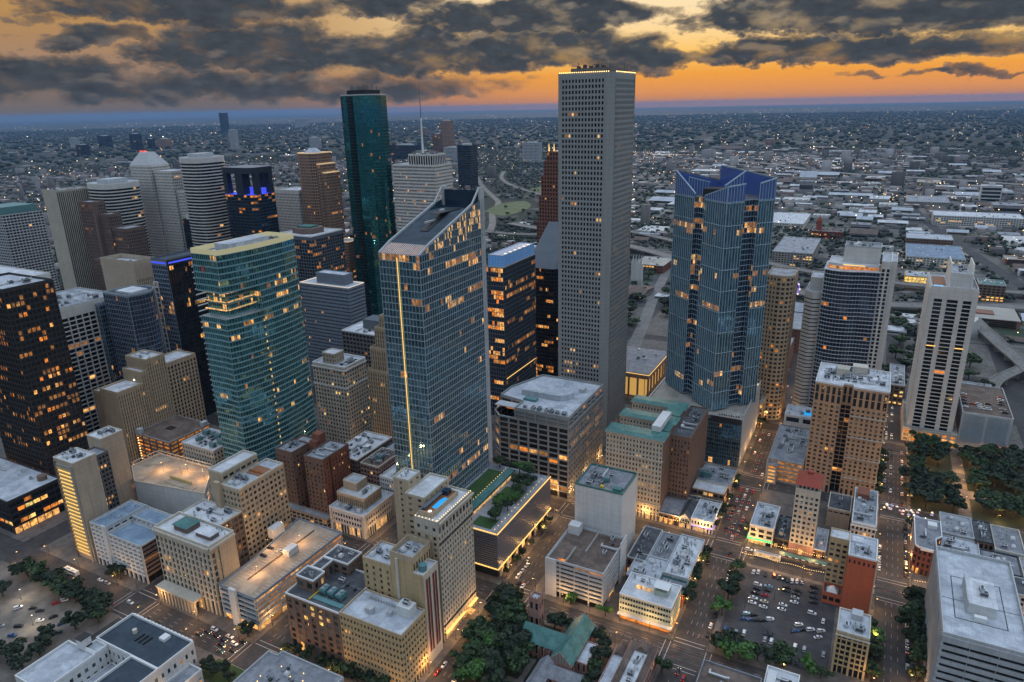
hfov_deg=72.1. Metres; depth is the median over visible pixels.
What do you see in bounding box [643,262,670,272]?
window panes
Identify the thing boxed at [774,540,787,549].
window panes
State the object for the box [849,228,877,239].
building
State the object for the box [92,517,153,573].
window panes
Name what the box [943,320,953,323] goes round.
window
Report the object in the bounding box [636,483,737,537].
pavement
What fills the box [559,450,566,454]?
window
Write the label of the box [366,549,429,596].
window panes
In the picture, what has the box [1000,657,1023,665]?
window
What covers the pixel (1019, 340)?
building
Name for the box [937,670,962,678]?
window
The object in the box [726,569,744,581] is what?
tree
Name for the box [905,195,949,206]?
long shed
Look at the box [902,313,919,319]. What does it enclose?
building
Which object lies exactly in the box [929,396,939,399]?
window
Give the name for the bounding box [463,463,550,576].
podium garage
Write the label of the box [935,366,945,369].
window
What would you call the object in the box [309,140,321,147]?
window panes
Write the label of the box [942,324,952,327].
window
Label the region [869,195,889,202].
white shed
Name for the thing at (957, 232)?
building
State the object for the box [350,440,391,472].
window panes
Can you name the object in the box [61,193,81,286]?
window
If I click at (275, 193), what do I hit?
window panes
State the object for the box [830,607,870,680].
corner office
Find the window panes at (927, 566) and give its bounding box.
[911,541,939,575]
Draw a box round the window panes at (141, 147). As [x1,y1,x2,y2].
[129,134,143,150]
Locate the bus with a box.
[64,566,79,576]
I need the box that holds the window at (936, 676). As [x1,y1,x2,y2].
[936,676,953,681]
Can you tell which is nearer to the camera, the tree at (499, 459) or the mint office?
the mint office
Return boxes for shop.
[626,525,662,571]
[626,553,667,579]
[650,531,680,559]
[658,496,688,525]
[660,575,687,607]
[663,534,704,585]
[679,498,697,528]
[688,494,722,507]
[692,480,727,501]
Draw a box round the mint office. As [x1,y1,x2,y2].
[617,572,681,632]
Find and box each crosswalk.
[113,589,158,618]
[227,640,279,669]
[659,637,711,675]
[706,537,746,560]
[873,577,905,605]
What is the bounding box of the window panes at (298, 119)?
[295,119,309,125]
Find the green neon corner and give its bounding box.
[747,502,780,547]
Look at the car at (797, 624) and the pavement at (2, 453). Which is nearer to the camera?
the car at (797, 624)
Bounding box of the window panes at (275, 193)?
[275,193,303,230]
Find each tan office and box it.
[208,449,291,559]
[339,588,428,681]
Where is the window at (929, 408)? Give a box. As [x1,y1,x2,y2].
[927,407,937,410]
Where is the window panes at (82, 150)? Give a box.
[76,145,90,154]
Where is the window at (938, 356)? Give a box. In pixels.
[937,355,947,358]
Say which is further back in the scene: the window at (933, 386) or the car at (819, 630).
the window at (933, 386)
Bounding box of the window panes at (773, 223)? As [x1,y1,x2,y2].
[773,223,802,228]
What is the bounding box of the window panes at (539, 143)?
[522,143,540,161]
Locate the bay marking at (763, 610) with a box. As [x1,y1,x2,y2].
[728,572,797,641]
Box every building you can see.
[53,425,137,561]
[347,227,352,237]
[628,284,654,301]
[630,254,642,284]
[633,236,650,243]
[636,225,669,232]
[639,232,660,237]
[649,196,674,203]
[650,207,663,211]
[654,293,669,298]
[655,151,670,153]
[655,190,674,194]
[667,201,673,207]
[691,169,719,172]
[720,146,744,151]
[750,170,767,172]
[776,173,785,175]
[777,179,794,183]
[782,197,810,202]
[785,170,800,173]
[789,184,799,187]
[795,203,812,205]
[795,302,803,311]
[799,171,817,183]
[799,179,814,194]
[799,210,814,214]
[802,196,816,199]
[807,195,828,198]
[812,214,830,218]
[818,147,836,148]
[818,172,839,176]
[821,186,837,188]
[822,177,837,179]
[828,192,872,197]
[833,189,848,192]
[837,181,857,184]
[837,211,852,216]
[840,212,862,218]
[842,203,873,207]
[849,207,863,211]
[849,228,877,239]
[850,222,870,228]
[856,216,872,222]
[857,187,872,191]
[859,209,876,215]
[865,177,881,181]
[868,214,882,219]
[877,220,907,225]
[878,171,891,174]
[879,202,897,206]
[882,245,893,251]
[887,325,906,334]
[891,212,919,218]
[891,319,919,326]
[892,207,913,212]
[901,216,925,222]
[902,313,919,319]
[904,204,919,207]
[906,170,924,173]
[906,191,922,194]
[906,227,921,230]
[908,156,926,158]
[908,231,929,233]
[916,179,941,184]
[916,186,947,190]
[927,209,948,212]
[935,185,956,188]
[942,195,971,199]
[946,229,968,235]
[949,163,966,166]
[955,192,978,196]
[959,187,977,191]
[959,204,977,209]
[970,234,996,240]
[971,317,981,337]
[974,225,994,229]
[975,306,1020,329]
[976,202,990,207]
[978,182,1002,201]
[982,169,1001,173]
[990,202,1019,213]
[996,232,1020,236]
[1001,235,1023,246]
[1002,192,1013,196]
[1003,256,1023,264]
[1003,335,1023,344]
[1011,263,1023,273]
[1014,247,1023,252]
[1017,268,1023,276]
[1019,313,1023,325]
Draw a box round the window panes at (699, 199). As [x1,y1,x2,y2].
[666,194,773,409]
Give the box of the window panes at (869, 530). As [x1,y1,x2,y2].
[851,526,874,537]
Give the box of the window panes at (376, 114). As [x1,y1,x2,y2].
[340,96,395,316]
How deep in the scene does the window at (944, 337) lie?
558.85 m
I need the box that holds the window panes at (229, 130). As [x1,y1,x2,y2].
[228,130,239,147]
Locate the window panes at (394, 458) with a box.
[361,458,394,483]
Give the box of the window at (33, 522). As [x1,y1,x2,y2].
[30,518,37,526]
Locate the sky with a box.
[0,0,1023,121]
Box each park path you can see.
[950,450,972,519]
[968,491,992,499]
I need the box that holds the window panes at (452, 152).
[443,148,456,160]
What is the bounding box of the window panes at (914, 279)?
[904,277,926,282]
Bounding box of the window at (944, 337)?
[940,335,950,338]
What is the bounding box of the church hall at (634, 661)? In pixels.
[598,634,657,681]
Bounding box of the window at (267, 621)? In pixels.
[259,618,270,630]
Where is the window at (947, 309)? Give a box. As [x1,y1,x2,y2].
[945,308,955,311]
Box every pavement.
[0,438,6,458]
[0,483,134,541]
[11,562,113,610]
[39,497,163,592]
[155,594,287,643]
[194,645,230,681]
[210,424,219,429]
[285,598,486,681]
[291,512,396,543]
[308,359,314,386]
[314,403,372,440]
[475,512,559,584]
[491,415,494,423]
[493,455,605,501]
[528,615,659,681]
[530,534,705,639]
[602,404,631,446]
[625,373,663,398]
[627,306,643,326]
[627,338,666,350]
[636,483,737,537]
[646,311,668,336]
[705,427,760,474]
[706,563,873,681]
[743,489,877,564]
[776,467,878,502]
[882,335,886,363]
[904,337,996,377]
[905,373,1001,399]
[906,425,1023,457]
[906,453,1023,532]
[908,523,1023,614]
[910,615,923,681]
[1012,348,1023,382]
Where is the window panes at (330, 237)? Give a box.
[294,233,345,340]
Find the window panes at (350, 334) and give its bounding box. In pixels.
[342,332,374,410]
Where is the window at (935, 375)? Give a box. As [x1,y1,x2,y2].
[933,374,943,377]
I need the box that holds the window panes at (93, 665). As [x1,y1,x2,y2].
[69,650,201,681]
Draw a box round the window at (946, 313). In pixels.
[945,312,955,315]
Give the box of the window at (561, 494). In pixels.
[559,491,566,497]
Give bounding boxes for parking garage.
[89,500,171,583]
[131,450,213,514]
[134,414,210,460]
[218,518,343,631]
[545,520,626,607]
[765,424,809,484]
[955,383,1013,447]
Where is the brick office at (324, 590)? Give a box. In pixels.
[285,544,366,663]
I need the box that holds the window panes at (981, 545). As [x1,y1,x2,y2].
[976,543,991,549]
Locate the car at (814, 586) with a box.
[810,584,818,589]
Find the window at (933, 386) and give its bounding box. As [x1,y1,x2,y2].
[931,385,941,388]
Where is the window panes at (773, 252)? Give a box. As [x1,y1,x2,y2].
[772,252,811,265]
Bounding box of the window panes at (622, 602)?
[620,595,680,622]
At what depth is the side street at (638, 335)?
959.64 m
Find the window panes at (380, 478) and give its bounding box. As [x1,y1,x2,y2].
[380,478,393,491]
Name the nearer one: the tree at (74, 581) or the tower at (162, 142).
the tree at (74, 581)
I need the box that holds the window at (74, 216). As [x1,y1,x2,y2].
[74,216,89,288]
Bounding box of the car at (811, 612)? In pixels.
[807,610,816,615]
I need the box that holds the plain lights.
[0,110,1023,255]
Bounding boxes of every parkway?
[478,176,500,238]
[500,171,540,193]
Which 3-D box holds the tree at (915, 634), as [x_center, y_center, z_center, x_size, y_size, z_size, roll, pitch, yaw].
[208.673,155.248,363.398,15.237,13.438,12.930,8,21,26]
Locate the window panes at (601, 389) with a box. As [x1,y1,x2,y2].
[497,389,601,486]
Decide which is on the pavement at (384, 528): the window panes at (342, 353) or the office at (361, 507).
the office at (361, 507)
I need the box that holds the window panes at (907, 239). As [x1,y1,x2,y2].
[906,239,952,244]
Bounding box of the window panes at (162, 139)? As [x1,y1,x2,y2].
[157,139,172,147]
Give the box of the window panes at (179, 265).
[152,261,216,415]
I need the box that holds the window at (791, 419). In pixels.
[786,416,798,422]
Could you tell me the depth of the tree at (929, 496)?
487.99 m
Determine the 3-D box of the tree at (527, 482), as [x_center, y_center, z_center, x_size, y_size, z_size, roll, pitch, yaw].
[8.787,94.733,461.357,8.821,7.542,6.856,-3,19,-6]
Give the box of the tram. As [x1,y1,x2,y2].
[753,549,780,561]
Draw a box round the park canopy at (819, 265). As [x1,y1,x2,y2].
[53,221,1023,341]
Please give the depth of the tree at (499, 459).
489.80 m
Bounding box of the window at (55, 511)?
[52,507,59,514]
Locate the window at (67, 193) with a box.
[67,193,87,287]
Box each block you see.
[102,285,165,379]
[152,511,239,615]
[233,650,343,681]
[346,430,392,473]
[360,447,394,485]
[379,464,395,511]
[385,442,393,449]
[412,150,436,152]
[575,463,636,558]
[696,659,761,681]
[764,665,799,681]
[784,404,811,428]
[788,311,802,367]
[821,527,878,614]
[825,491,852,529]
[938,511,974,540]
[941,534,979,554]
[972,519,993,550]
[979,548,1022,577]
[990,524,1023,557]
[1014,576,1023,613]
[1019,557,1023,577]
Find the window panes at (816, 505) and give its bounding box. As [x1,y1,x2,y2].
[791,495,817,545]
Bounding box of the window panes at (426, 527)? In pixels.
[400,476,474,639]
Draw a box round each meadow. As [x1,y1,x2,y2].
[486,201,530,215]
[530,187,540,191]
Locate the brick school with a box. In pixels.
[905,232,953,245]
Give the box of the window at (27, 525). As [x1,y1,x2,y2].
[22,522,30,529]
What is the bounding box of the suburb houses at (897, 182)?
[0,112,1023,268]
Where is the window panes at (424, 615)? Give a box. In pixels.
[341,615,427,681]
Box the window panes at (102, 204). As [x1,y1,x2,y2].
[79,204,149,290]
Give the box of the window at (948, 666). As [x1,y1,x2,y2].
[939,663,963,671]
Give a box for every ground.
[0,101,1023,277]
[628,159,1023,347]
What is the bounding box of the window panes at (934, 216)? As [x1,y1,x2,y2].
[933,216,1023,227]
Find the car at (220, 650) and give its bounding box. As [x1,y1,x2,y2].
[217,648,224,653]
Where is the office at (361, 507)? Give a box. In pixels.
[329,473,395,538]
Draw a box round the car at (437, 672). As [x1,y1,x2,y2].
[434,669,440,675]
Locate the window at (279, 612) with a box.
[271,608,282,620]
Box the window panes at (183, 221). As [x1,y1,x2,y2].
[183,221,193,248]
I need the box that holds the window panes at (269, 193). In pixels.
[225,193,278,238]
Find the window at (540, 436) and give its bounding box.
[539,435,546,439]
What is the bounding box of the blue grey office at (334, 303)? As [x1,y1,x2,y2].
[300,269,366,381]
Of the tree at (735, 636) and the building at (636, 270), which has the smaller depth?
the tree at (735, 636)
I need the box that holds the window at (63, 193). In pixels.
[63,193,83,287]
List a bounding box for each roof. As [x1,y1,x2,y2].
[0,265,51,278]
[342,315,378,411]
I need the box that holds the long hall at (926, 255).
[904,243,965,267]
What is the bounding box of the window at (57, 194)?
[57,194,77,286]
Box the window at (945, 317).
[944,316,954,319]
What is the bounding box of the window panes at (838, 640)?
[834,633,866,669]
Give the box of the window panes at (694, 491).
[693,490,726,500]
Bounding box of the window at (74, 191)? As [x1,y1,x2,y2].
[74,191,95,289]
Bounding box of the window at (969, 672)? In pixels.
[965,670,993,679]
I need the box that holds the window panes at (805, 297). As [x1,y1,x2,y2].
[793,297,819,404]
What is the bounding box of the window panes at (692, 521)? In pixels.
[691,521,711,533]
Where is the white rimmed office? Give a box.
[181,428,224,465]
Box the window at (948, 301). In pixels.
[947,300,957,303]
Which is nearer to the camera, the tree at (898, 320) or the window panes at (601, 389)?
the window panes at (601, 389)
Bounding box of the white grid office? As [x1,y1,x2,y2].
[56,287,120,432]
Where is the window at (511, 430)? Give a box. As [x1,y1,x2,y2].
[510,429,517,433]
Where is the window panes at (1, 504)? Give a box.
[0,503,12,525]
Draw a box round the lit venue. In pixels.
[903,270,928,282]
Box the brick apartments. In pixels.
[805,362,890,497]
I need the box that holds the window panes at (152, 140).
[147,139,155,149]
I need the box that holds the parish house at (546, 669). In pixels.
[526,655,584,681]
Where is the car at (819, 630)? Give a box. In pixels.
[816,628,825,632]
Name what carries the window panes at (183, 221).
in the dark office at (187, 232)
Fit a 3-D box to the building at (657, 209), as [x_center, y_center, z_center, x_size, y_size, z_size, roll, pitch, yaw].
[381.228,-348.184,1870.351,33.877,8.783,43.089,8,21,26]
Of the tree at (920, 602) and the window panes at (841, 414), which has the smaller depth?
the tree at (920, 602)
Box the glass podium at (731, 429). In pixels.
[649,378,760,466]
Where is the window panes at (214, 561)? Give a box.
[157,536,223,599]
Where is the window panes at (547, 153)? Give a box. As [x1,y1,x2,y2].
[537,153,556,241]
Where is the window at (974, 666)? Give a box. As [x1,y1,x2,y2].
[967,663,994,672]
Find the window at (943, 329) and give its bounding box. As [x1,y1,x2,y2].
[942,328,952,330]
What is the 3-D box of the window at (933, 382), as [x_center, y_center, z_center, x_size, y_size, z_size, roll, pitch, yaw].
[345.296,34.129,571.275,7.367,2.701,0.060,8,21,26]
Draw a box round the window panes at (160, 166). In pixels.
[131,166,186,255]
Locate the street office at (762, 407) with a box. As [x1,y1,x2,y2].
[757,394,766,427]
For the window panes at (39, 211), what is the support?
in the grey grid tower at (24, 242)
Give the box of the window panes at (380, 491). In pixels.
[333,491,391,537]
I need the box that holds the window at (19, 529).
[15,525,22,533]
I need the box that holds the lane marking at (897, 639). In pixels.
[884,612,897,673]
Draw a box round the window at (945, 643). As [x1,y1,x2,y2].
[943,642,968,650]
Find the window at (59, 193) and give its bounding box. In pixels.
[59,193,79,286]
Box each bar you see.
[773,514,791,550]
[812,527,828,559]
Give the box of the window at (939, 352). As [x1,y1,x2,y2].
[937,351,947,354]
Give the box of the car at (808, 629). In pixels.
[806,627,814,631]
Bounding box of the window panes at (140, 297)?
[103,292,163,379]
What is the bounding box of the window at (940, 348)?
[938,347,948,350]
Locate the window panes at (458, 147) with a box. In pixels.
[457,146,477,186]
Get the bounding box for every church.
[523,587,597,673]
[811,216,843,238]
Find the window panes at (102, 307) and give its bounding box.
[96,305,120,382]
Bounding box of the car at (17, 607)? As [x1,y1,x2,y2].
[13,605,22,609]
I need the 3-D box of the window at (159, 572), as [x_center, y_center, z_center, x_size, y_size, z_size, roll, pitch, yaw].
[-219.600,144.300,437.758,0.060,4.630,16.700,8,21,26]
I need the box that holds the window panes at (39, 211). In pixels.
[0,211,59,291]
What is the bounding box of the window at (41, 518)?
[38,514,45,522]
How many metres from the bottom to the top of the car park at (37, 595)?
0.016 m
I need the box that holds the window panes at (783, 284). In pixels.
[758,277,794,417]
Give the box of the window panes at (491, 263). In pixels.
[486,244,535,414]
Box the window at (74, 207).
[74,207,91,288]
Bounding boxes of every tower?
[0,202,60,291]
[0,272,88,476]
[42,186,96,289]
[75,144,90,155]
[78,200,150,290]
[87,177,152,256]
[93,349,206,466]
[97,135,113,147]
[100,253,167,352]
[129,133,143,151]
[130,150,187,256]
[147,138,155,149]
[150,249,216,415]
[157,138,172,147]
[179,152,230,246]
[190,231,316,461]
[219,112,229,133]
[221,165,279,238]
[228,129,239,148]
[274,186,304,231]
[294,118,309,126]
[297,148,356,280]
[309,136,321,147]
[340,85,395,316]
[362,534,442,664]
[367,313,393,441]
[378,185,492,488]
[390,145,394,163]
[392,76,452,232]
[393,144,421,159]
[393,467,477,641]
[419,127,428,135]
[432,133,442,152]
[440,120,454,146]
[457,143,477,187]
[486,242,536,414]
[522,142,541,162]
[534,221,557,376]
[537,147,557,243]
[558,61,635,435]
[665,165,776,410]
[788,469,824,556]
[792,271,823,406]
[807,241,897,407]
[901,256,979,448]
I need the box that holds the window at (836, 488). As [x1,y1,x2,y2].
[834,484,838,490]
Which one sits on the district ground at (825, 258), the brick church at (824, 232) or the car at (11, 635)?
the brick church at (824, 232)
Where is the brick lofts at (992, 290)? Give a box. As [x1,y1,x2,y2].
[976,278,1006,302]
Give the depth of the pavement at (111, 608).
411.60 m
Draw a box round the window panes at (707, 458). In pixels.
[705,418,741,466]
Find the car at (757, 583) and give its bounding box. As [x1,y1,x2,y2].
[753,581,761,586]
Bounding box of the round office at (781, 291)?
[758,266,798,419]
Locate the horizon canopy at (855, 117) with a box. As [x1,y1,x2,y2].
[0,109,1023,167]
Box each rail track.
[206,416,904,598]
[477,581,764,679]
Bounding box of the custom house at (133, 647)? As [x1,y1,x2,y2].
[14,613,203,681]
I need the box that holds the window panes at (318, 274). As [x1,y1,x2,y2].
[301,274,366,379]
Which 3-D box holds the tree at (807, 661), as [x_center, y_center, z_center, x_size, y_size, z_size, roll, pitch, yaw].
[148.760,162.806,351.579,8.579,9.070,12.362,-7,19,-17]
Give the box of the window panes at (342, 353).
[314,353,371,441]
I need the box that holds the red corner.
[909,516,941,576]
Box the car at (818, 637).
[813,635,822,638]
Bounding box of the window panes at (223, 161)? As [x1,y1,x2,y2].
[180,161,230,246]
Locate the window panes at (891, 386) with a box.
[889,386,903,404]
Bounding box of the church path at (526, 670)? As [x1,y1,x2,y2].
[505,658,535,681]
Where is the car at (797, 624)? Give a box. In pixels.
[794,622,803,626]
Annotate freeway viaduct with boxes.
[485,230,1023,294]
[506,222,1023,311]
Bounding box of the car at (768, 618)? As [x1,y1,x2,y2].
[765,616,774,620]
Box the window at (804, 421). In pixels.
[803,419,810,424]
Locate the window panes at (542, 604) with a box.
[542,604,587,671]
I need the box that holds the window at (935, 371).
[934,370,944,373]
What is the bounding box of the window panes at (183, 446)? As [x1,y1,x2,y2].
[183,446,223,464]
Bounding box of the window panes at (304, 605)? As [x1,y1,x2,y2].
[288,578,341,655]
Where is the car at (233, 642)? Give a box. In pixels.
[230,640,238,645]
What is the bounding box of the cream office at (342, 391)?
[311,348,371,442]
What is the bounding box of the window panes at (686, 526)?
[680,519,688,528]
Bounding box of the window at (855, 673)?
[853,670,857,677]
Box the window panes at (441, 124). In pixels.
[440,121,454,146]
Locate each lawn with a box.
[202,659,244,681]
[450,619,561,681]
[909,444,1023,531]
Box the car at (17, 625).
[13,624,22,627]
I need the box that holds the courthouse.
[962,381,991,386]
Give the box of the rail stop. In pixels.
[779,551,826,569]
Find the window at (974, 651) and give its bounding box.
[970,649,998,658]
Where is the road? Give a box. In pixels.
[0,305,1023,681]
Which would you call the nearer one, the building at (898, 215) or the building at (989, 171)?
the building at (898, 215)
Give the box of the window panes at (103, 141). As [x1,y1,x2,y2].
[97,136,113,147]
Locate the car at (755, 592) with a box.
[751,589,759,594]
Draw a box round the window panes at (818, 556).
[814,551,823,558]
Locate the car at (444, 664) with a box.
[441,661,447,667]
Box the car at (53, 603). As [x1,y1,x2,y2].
[51,600,60,605]
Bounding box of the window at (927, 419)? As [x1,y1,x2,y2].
[925,418,935,421]
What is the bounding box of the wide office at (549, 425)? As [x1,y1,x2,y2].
[494,374,603,498]
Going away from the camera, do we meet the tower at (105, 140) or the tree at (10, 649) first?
the tree at (10, 649)
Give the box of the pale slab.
[923,545,1023,681]
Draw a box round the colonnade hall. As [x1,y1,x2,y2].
[625,346,666,396]
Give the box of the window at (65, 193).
[65,193,85,287]
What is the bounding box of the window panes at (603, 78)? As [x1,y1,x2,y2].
[562,78,632,418]
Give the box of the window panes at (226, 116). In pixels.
[219,114,229,133]
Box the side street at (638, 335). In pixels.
[628,268,670,347]
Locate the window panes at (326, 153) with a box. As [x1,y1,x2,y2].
[299,153,355,280]
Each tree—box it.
[0,580,12,595]
[0,636,27,658]
[0,639,5,648]
[6,650,33,669]
[7,556,33,575]
[11,558,35,577]
[24,558,47,574]
[27,640,51,654]
[29,568,51,581]
[34,623,56,642]
[40,567,68,581]
[40,575,68,594]
[54,576,84,592]
[59,583,85,602]
[60,608,93,629]
[77,587,105,609]
[87,591,113,610]
[87,608,108,622]
[104,563,116,575]
[108,564,125,579]
[199,654,214,664]
[200,660,222,676]
[218,659,230,671]
[222,670,235,681]
[237,620,255,636]
[279,642,293,652]
[290,643,302,656]
[299,645,314,660]
[315,651,325,663]
[320,656,339,671]
[333,660,355,677]
[348,667,364,681]
[360,669,375,681]
[369,674,390,681]
[449,650,471,680]
[456,658,485,681]
[461,615,496,639]
[462,633,487,658]
[478,628,498,646]
[479,644,506,672]
[480,656,511,681]
[483,597,502,619]
[485,582,524,609]
[486,616,507,632]
[487,508,500,521]
[488,501,502,511]
[492,455,505,467]
[492,493,506,502]
[493,622,531,651]
[494,595,529,622]
[496,641,526,663]
[502,499,513,510]
[503,565,509,575]
[505,460,514,466]
[505,642,535,674]
[507,491,522,503]
[508,616,528,632]
[510,473,522,482]
[511,483,524,492]
[512,461,533,472]
[512,553,520,565]
[518,547,525,554]
[519,478,531,489]
[521,473,537,481]
[522,464,535,473]
[538,521,546,531]
[545,516,553,523]
[546,611,566,628]
[559,614,572,628]
[564,592,577,604]
[583,667,601,681]
[588,658,602,669]
[589,645,612,660]
[590,626,609,640]
[595,604,612,616]
[597,637,611,645]
[628,299,637,306]
[628,305,636,311]
[628,317,640,325]
[629,292,645,301]
[643,270,654,278]
[655,655,672,672]
[658,297,668,306]
[661,286,669,291]
[661,307,668,314]
[681,586,696,603]
[688,580,696,587]
[690,566,702,579]
[696,561,702,569]
[699,550,710,561]
[702,545,712,552]
[708,594,732,615]
[709,629,729,648]
[714,507,727,519]
[714,519,719,529]
[716,577,740,598]
[718,630,745,653]
[718,636,732,659]
[722,502,733,507]
[726,492,732,501]
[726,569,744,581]
[729,558,746,568]
[730,640,756,661]
[734,474,740,481]
[744,521,749,530]
[749,642,766,659]
[757,417,766,427]
[763,648,779,664]
[769,639,798,667]
[799,652,816,675]
[816,665,834,677]
[861,660,883,677]
[867,650,884,663]
[869,632,884,650]
[870,614,878,626]
[871,625,885,641]
[874,485,884,493]
[875,480,883,486]
[877,473,885,480]
[878,459,886,468]
[878,466,884,473]
[880,447,888,454]
[880,455,888,461]
[882,363,889,370]
[888,344,906,358]
[889,316,907,325]
[891,333,910,345]
[894,610,926,634]
[896,358,912,371]
[897,601,925,625]
[898,465,934,476]
[901,627,927,644]
[902,482,934,499]
[902,585,925,600]
[903,323,918,335]
[903,351,913,357]
[905,343,915,352]
[905,442,928,455]
[905,517,913,529]
[906,455,927,463]
[906,597,924,609]
[906,663,926,681]
[907,460,925,467]
[908,430,940,440]
[908,640,927,663]
[910,471,935,485]
[914,435,939,447]
[916,489,943,507]
[918,446,949,461]
[920,488,941,494]
[926,445,951,461]
[932,472,949,482]
[932,481,947,490]
[939,441,958,447]
[940,470,960,482]
[942,482,965,501]
[943,497,967,511]
[957,445,979,452]
[957,450,976,465]
[964,369,980,379]
[966,352,982,367]
[966,472,991,487]
[969,467,990,477]
[970,458,991,465]
[972,379,995,386]
[973,486,998,504]
[975,496,997,512]
[976,443,1002,454]
[976,450,999,460]
[978,462,1008,480]
[984,493,1007,513]
[987,471,1009,486]
[993,492,1022,510]
[996,459,1017,468]
[998,470,1023,488]
[999,450,1020,463]
[1001,444,1023,456]
[1002,499,1023,517]
[1003,477,1023,493]
[1004,465,1023,472]
[1011,456,1023,469]
[1015,494,1023,501]
[1016,507,1023,517]
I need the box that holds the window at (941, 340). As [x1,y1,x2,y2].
[940,339,950,342]
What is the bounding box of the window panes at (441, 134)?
[432,134,442,152]
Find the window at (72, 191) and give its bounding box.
[72,191,93,288]
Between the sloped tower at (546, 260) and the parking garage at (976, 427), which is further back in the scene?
the sloped tower at (546, 260)
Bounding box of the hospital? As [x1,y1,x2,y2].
[69,137,79,147]
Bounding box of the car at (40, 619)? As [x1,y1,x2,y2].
[35,618,44,621]
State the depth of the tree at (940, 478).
511.78 m
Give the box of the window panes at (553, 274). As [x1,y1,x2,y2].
[535,268,557,375]
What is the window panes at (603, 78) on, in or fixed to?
in the granite tower at (596, 106)
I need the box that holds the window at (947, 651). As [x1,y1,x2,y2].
[942,649,967,657]
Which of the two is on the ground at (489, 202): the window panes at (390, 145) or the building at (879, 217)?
the building at (879, 217)
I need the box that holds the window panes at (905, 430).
[902,429,954,446]
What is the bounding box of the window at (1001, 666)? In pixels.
[998,665,1023,673]
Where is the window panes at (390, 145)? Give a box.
[390,145,393,163]
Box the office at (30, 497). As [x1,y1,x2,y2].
[0,457,64,533]
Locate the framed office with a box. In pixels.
[280,224,346,340]
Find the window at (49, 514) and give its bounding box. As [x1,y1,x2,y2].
[45,511,52,518]
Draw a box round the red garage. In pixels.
[639,256,671,273]
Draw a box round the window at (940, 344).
[939,343,949,346]
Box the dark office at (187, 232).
[182,214,193,249]
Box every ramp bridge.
[978,319,1023,372]
[989,364,1023,387]
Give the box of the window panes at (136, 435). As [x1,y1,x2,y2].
[136,435,169,458]
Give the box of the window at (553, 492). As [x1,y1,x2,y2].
[550,489,556,495]
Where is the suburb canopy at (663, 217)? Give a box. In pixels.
[0,144,1023,253]
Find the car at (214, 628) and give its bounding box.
[210,626,218,631]
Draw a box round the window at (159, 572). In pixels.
[148,569,162,581]
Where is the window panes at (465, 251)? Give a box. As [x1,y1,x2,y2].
[391,236,488,488]
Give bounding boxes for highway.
[633,152,1022,185]
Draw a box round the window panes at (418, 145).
[394,145,421,159]
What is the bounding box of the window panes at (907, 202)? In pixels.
[906,202,949,206]
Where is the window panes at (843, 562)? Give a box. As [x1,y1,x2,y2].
[825,542,874,583]
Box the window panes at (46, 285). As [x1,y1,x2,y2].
[0,283,88,476]
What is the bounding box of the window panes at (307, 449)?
[277,449,349,526]
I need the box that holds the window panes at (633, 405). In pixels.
[607,405,688,520]
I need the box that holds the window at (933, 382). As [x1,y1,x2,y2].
[932,381,942,384]
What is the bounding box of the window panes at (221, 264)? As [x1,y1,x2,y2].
[191,239,315,461]
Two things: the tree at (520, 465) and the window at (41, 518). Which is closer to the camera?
the tree at (520, 465)
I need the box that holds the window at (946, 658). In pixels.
[940,656,965,664]
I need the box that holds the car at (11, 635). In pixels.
[7,633,17,637]
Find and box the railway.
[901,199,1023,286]
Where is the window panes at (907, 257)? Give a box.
[906,257,964,266]
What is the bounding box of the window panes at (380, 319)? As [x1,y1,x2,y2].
[369,319,393,440]
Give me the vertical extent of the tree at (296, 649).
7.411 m
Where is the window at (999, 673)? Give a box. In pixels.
[996,672,1023,680]
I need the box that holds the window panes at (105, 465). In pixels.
[97,454,118,508]
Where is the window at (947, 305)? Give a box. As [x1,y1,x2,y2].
[946,304,956,307]
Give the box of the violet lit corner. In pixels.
[690,499,720,534]
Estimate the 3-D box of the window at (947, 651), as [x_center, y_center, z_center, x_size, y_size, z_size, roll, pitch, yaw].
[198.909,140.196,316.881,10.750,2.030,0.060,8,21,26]
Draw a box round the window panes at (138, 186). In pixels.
[88,186,152,256]
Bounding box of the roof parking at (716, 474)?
[696,462,737,500]
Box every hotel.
[275,430,351,527]
[443,146,457,160]
[605,395,708,521]
[849,486,877,537]
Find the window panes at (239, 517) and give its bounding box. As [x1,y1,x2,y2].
[223,515,247,563]
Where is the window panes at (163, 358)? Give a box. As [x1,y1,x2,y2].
[119,358,204,463]
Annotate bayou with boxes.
[491,180,915,335]
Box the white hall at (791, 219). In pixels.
[773,212,810,228]
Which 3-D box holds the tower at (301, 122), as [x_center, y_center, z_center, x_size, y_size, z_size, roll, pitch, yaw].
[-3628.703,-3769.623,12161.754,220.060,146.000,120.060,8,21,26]
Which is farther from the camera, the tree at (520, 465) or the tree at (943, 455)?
the tree at (943, 455)
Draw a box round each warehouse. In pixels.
[772,236,820,267]
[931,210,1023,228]
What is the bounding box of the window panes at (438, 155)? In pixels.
[393,155,452,228]
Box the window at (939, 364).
[935,362,945,365]
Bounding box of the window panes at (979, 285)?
[978,285,1004,301]
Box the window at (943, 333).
[941,331,951,334]
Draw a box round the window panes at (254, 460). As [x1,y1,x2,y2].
[223,459,289,558]
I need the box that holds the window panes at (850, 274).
[809,264,889,407]
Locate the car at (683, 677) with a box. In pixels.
[680,674,685,681]
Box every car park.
[0,561,119,681]
[718,566,835,677]
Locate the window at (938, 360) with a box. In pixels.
[936,359,946,362]
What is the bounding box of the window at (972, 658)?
[968,657,996,665]
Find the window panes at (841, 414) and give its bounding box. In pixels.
[806,402,884,495]
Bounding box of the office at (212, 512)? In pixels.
[181,499,249,567]
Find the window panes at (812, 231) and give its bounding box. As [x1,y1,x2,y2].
[812,231,841,237]

